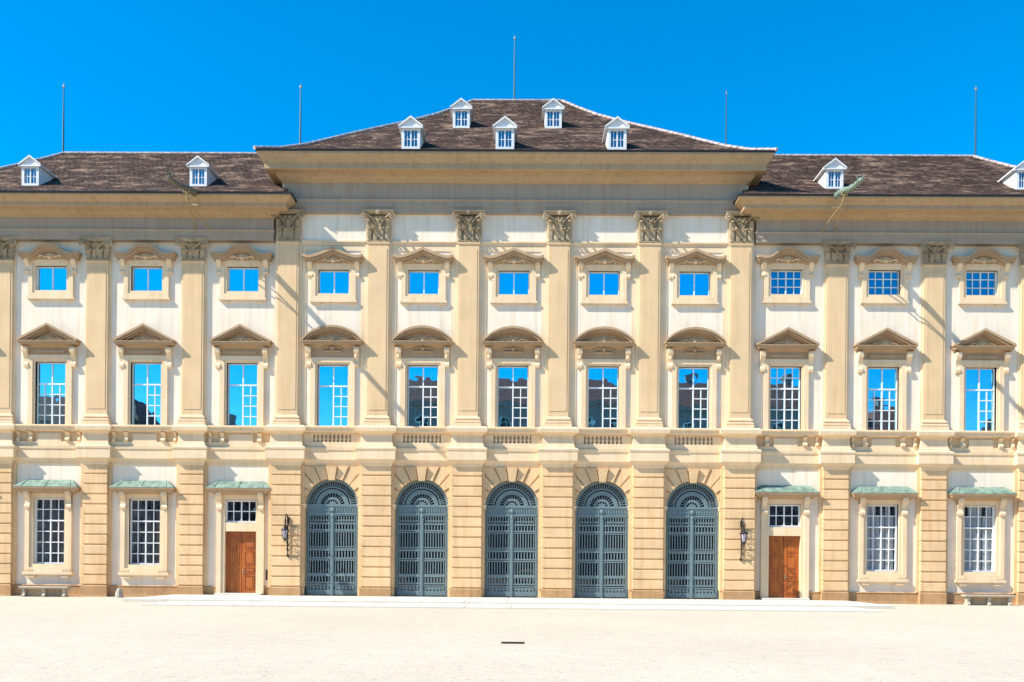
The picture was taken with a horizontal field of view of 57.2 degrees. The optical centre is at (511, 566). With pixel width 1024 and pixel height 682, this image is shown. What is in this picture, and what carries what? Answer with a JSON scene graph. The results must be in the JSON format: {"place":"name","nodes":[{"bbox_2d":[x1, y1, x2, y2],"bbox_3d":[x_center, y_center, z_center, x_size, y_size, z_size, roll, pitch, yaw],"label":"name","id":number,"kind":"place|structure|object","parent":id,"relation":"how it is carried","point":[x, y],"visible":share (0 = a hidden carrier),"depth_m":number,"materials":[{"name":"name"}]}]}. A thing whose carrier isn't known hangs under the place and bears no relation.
{"place":"outdoors","nodes":[
{"label":"outdoors","id":0,"kind":"place"},
{"bbox_2d":[123,594,894,608],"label":"pavement","id":1,"kind":"structure","parent":0,"point":[554,601],"depth_m":40.97,"materials":[{"name":"white concrete"}]},
{"bbox_2d":[0,595,1023,681],"bbox_3d":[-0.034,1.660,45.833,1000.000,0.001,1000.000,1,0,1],"label":"ground","id":2,"kind":"structure","parent":0,"point":[77,639],"depth_m":19.97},
{"bbox_2d":[18,586,71,596],"bbox_3d":[-22.425,1.213,45.098,2.340,0.500,0.480,1,0,1],"label":"stone bench","id":3,"kind":"object","parent":2,"relation":"on","point":[44,591],"visible":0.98,"depth_m":45.09,"materials":[{"name":"beige stone"}]},
{"bbox_2d":[115,588,122,597],"bbox_3d":[-18.755,1.265,44.854,0.380,0.460,0.361,1,0,1],"label":"guard stone","id":4,"kind":"object","parent":2,"relation":"on","point":[119,593],"visible":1,"depth_m":44.73,"materials":[{"name":"beige stone"}]},
{"bbox_2d":[0,98,1023,604],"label":"palace","id":5,"kind":"structure","parent":2,"relation":"on","point":[510,348],"depth_m":45.63,"materials":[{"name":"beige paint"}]},
{"bbox_2d":[13,480,80,577],"bbox_3d":[-22.712,-1.860,45.986,3.147,4.807,0.750,1,0,1],"label":"window","id":6,"kind":"structure","parent":5,"relation":"in","point":[47,535],"depth_m":46.02,"materials":[{"name":"beige stone"}]},
{"bbox_2d":[16,323,80,423],"bbox_3d":[-22.645,-9.394,46.001,2.958,4.917,0.720,1,0,1],"label":"window","id":7,"kind":"structure","parent":5,"relation":"in","point":[46,343],"depth_m":46.03,"materials":[{"name":"beige stone"}]},
{"bbox_2d":[17,243,81,300],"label":"window","id":8,"kind":"structure","parent":5,"relation":"in","point":[53,283],"depth_m":46.00,"materials":[{"name":"beige stone"}]},
{"bbox_2d":[62,85,64,151],"bbox_3d":[-24.828,-24.669,51.989,0.103,4.219,0.103,1,0,-22],"label":"lightning rod","id":9,"kind":"object","parent":5,"relation":"attached to","point":[63,122],"visible":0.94,"depth_m":51.95,"materials":[{"name":"grey metal"}]},
{"bbox_2d":[109,480,175,577],"bbox_3d":[-18.004,-1.819,45.931,3.147,4.807,0.750,1,0,1],"label":"window","id":10,"kind":"structure","parent":5,"relation":"in","point":[132,491],"depth_m":45.96,"materials":[{"name":"beige stone"}]},
{"bbox_2d":[112,323,175,424],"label":"window","id":11,"kind":"structure","parent":5,"relation":"in","point":[148,387],"depth_m":45.97,"materials":[{"name":"beige stone"}]},
{"bbox_2d":[113,243,177,301],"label":"window","id":12,"kind":"structure","parent":5,"relation":"in","point":[152,282],"depth_m":45.94,"materials":[{"name":"beige stone"}]},
{"bbox_2d":[166,172,209,229],"bbox_3d":[-15.016,-16.952,43.436,0.773,1.896,4.775,1,0,1],"label":"waterspout","id":13,"kind":"object","parent":5,"relation":"attached to","point":[188,189],"visible":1,"depth_m":43.53,"materials":[{"name":"brown metal"}]},
{"bbox_2d":[206,481,270,594],"bbox_3d":[-13.279,-1.389,45.860,3.147,5.584,0.720,1,0,1],"label":"door","id":14,"kind":"structure","parent":5,"relation":"in","point":[242,568],"depth_m":45.92,"materials":[{"name":"brown wood"}]},
{"bbox_2d":[209,324,272,425],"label":"window","id":15,"kind":"structure","parent":5,"relation":"in","point":[238,345],"depth_m":45.92,"materials":[{"name":"blue glass"}]},
{"bbox_2d":[210,244,273,301],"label":"window","id":16,"kind":"structure","parent":5,"relation":"in","point":[243,284],"depth_m":45.88,"materials":[{"name":"beige stone"}]},
{"bbox_2d":[281,514,289,556],"bbox_3d":[-10.849,-1.499,45.101,0.400,2.083,0.820,1,0,1],"label":"wall lantern","id":17,"kind":"object","parent":5,"relation":"attached to","point":[285,530],"depth_m":44.89,"materials":[{"name":"metal"}]},
{"bbox_2d":[299,85,301,142],"bbox_3d":[-10.937,-22.955,48.565,0.103,4.070,0.103,1,0,23],"label":"lightning rod","id":18,"kind":"object","parent":5,"relation":"attached to","point":[300,117],"visible":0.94,"depth_m":48.53,"materials":[{"name":"grey metal"}]},
{"bbox_2d":[301,325,362,425],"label":"window","id":19,"kind":"structure","parent":5,"relation":"in","point":[332,351],"depth_m":45.71,"materials":[{"name":"blue glass"}]},
{"bbox_2d":[302,246,363,304],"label":"window","id":20,"kind":"structure","parent":5,"relation":"in","point":[334,286],"depth_m":45.68,"materials":[{"name":"beige stone"}]},
{"bbox_2d":[392,325,452,426],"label":"window","id":21,"kind":"structure","parent":5,"relation":"in","point":[424,400],"depth_m":45.65,"materials":[{"name":"beige stone"}]},
{"bbox_2d":[393,247,453,304],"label":"window","id":22,"kind":"structure","parent":5,"relation":"in","point":[426,286],"depth_m":45.63,"materials":[{"name":"beige stone"}]},
{"bbox_2d":[483,326,543,426],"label":"window","id":23,"kind":"structure","parent":5,"relation":"in","point":[510,347],"depth_m":45.61,"materials":[{"name":"beige stone"}]},
{"bbox_2d":[484,247,543,305],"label":"window","id":24,"kind":"structure","parent":5,"relation":"in","point":[514,287],"depth_m":45.58,"materials":[{"name":"beige stone"}]},
{"bbox_2d":[513,36,515,98],"bbox_3d":[0.157,-29.286,55.435,0.103,4.212,0.103,1,0,23],"label":"lightning rod","id":25,"kind":"object","parent":5,"relation":"attached to","point":[514,71],"visible":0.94,"depth_m":55.40,"materials":[{"name":"grey metal"}]},
{"bbox_2d":[573,326,634,427],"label":"window","id":26,"kind":"structure","parent":5,"relation":"in","point":[602,346],"depth_m":45.55,"materials":[{"name":"beige stone"}]},
{"bbox_2d":[574,248,635,305],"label":"window","id":27,"kind":"structure","parent":5,"relation":"in","point":[604,287],"depth_m":45.53,"materials":[{"name":"beige stone"}]},
{"bbox_2d":[664,327,726,427],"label":"window","id":28,"kind":"structure","parent":5,"relation":"in","point":[693,390],"depth_m":45.51,"materials":[{"name":"beige stone"}]},
{"bbox_2d":[665,248,726,306],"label":"window","id":29,"kind":"structure","parent":5,"relation":"in","point":[689,287],"depth_m":45.48,"materials":[{"name":"beige stone"}]},
{"bbox_2d":[725,90,726,143],"bbox_3d":[11.030,-22.630,48.306,0.073,3.806,0.073,1,0,23],"label":"lightning rod","id":30,"kind":"object","parent":5,"relation":"attached to","point":[726,121],"visible":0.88,"depth_m":48.28,"materials":[{"name":"grey metal"}]},
{"bbox_2d":[740,517,747,560],"bbox_3d":[11.044,-1.306,44.843,0.400,2.083,0.820,1,0,1],"label":"wall lantern","id":31,"kind":"object","parent":5,"relation":"attached to","point":[743,534],"depth_m":44.62,"materials":[{"name":"metal"}]},
{"bbox_2d":[755,485,819,599],"bbox_3d":[13.260,-1.155,45.547,3.147,5.584,0.720,1,0,1],"label":"door","id":32,"kind":"structure","parent":5,"relation":"in","point":[782,572],"depth_m":45.61,"materials":[{"name":"brown wood"}]},
{"bbox_2d":[756,327,819,429],"bbox_3d":[13.330,-9.077,45.577,2.958,4.917,0.720,1,0,1],"label":"window","id":33,"kind":"structure","parent":5,"relation":"in","point":[787,347],"depth_m":45.61,"materials":[{"name":"beige stone"}]},
{"bbox_2d":[756,247,820,304],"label":"window","id":34,"kind":"structure","parent":5,"relation":"in","point":[785,258],"depth_m":45.56,"materials":[{"name":"beige stone"}]},
{"bbox_2d":[821,175,864,232],"bbox_3d":[15.213,-16.686,43.080,0.768,1.896,4.776,1,0,1],"label":"waterspout","id":35,"kind":"object","parent":5,"relation":"attached to","point":[843,191],"visible":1,"depth_m":43.17,"materials":[{"name":"green metal"}]},
{"bbox_2d":[850,486,918,584],"bbox_3d":[17.992,-1.502,45.506,3.147,4.807,0.750,1,0,1],"label":"window","id":36,"kind":"structure","parent":5,"relation":"in","point":[869,571],"depth_m":45.54,"materials":[{"name":"beige stone"}]},
{"bbox_2d":[853,327,917,429],"bbox_3d":[18.059,-9.036,45.521,2.958,4.917,0.720,1,0,1],"label":"window","id":37,"kind":"structure","parent":5,"relation":"in","point":[885,348],"depth_m":45.55,"materials":[{"name":"beige stone"}]},
{"bbox_2d":[853,247,918,305],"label":"window","id":38,"kind":"structure","parent":5,"relation":"in","point":[885,258],"depth_m":45.51,"materials":[{"name":"beige stone"}]},
{"bbox_2d":[974,87,976,154],"bbox_3d":[25.400,-24.227,51.396,0.103,4.219,0.103,1,0,-22],"label":"lightning rod","id":39,"kind":"object","parent":5,"relation":"attached to","point":[975,120],"visible":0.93,"depth_m":51.37,"materials":[{"name":"grey metal"}]},
{"bbox_2d":[948,487,1016,585],"bbox_3d":[22.700,-1.461,45.450,3.147,4.807,0.750,1,0,1],"label":"window","id":40,"kind":"structure","parent":5,"relation":"in","point":[968,528],"depth_m":45.47,"materials":[{"name":"beige stone"}]},
{"bbox_2d":[950,328,1016,430],"bbox_3d":[22.766,-8.994,45.465,2.958,4.917,0.720,1,0,1],"label":"window","id":41,"kind":"structure","parent":5,"relation":"in","point":[976,361],"depth_m":45.49,"materials":[{"name":"beige stone"}]},
{"bbox_2d":[951,247,1017,305],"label":"window","id":42,"kind":"structure","parent":5,"relation":"in","point":[987,259],"depth_m":45.45,"materials":[{"name":"beige stone"}]},
{"bbox_2d":[501,642,524,643],"bbox_3d":[0.024,1.647,20.231,0.500,0.022,0.250,1,0,1],"label":"drain grate","id":43,"kind":"object","parent":2,"relation":"on","point":[513,642],"visible":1,"depth_m":20.12,"materials":[{"name":"metal"}]},
{"bbox_2d":[961,595,1014,605],"bbox_3d":[22.604,1.609,44.566,2.340,0.500,0.480,1,0,1],"label":"stone bench","id":44,"kind":"object","parent":2,"relation":"on","point":[997,600],"visible":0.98,"depth_m":44.56,"materials":[{"name":"beige stone"}]},
{"bbox_2d":[0,0,1023,166],"label":"sky","id":45,"kind":"structure","parent":0,"point":[893,77],"materials":[{"name":"blue"}]},
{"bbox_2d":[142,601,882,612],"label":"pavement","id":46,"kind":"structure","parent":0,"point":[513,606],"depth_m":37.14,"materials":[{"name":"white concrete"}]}
]}

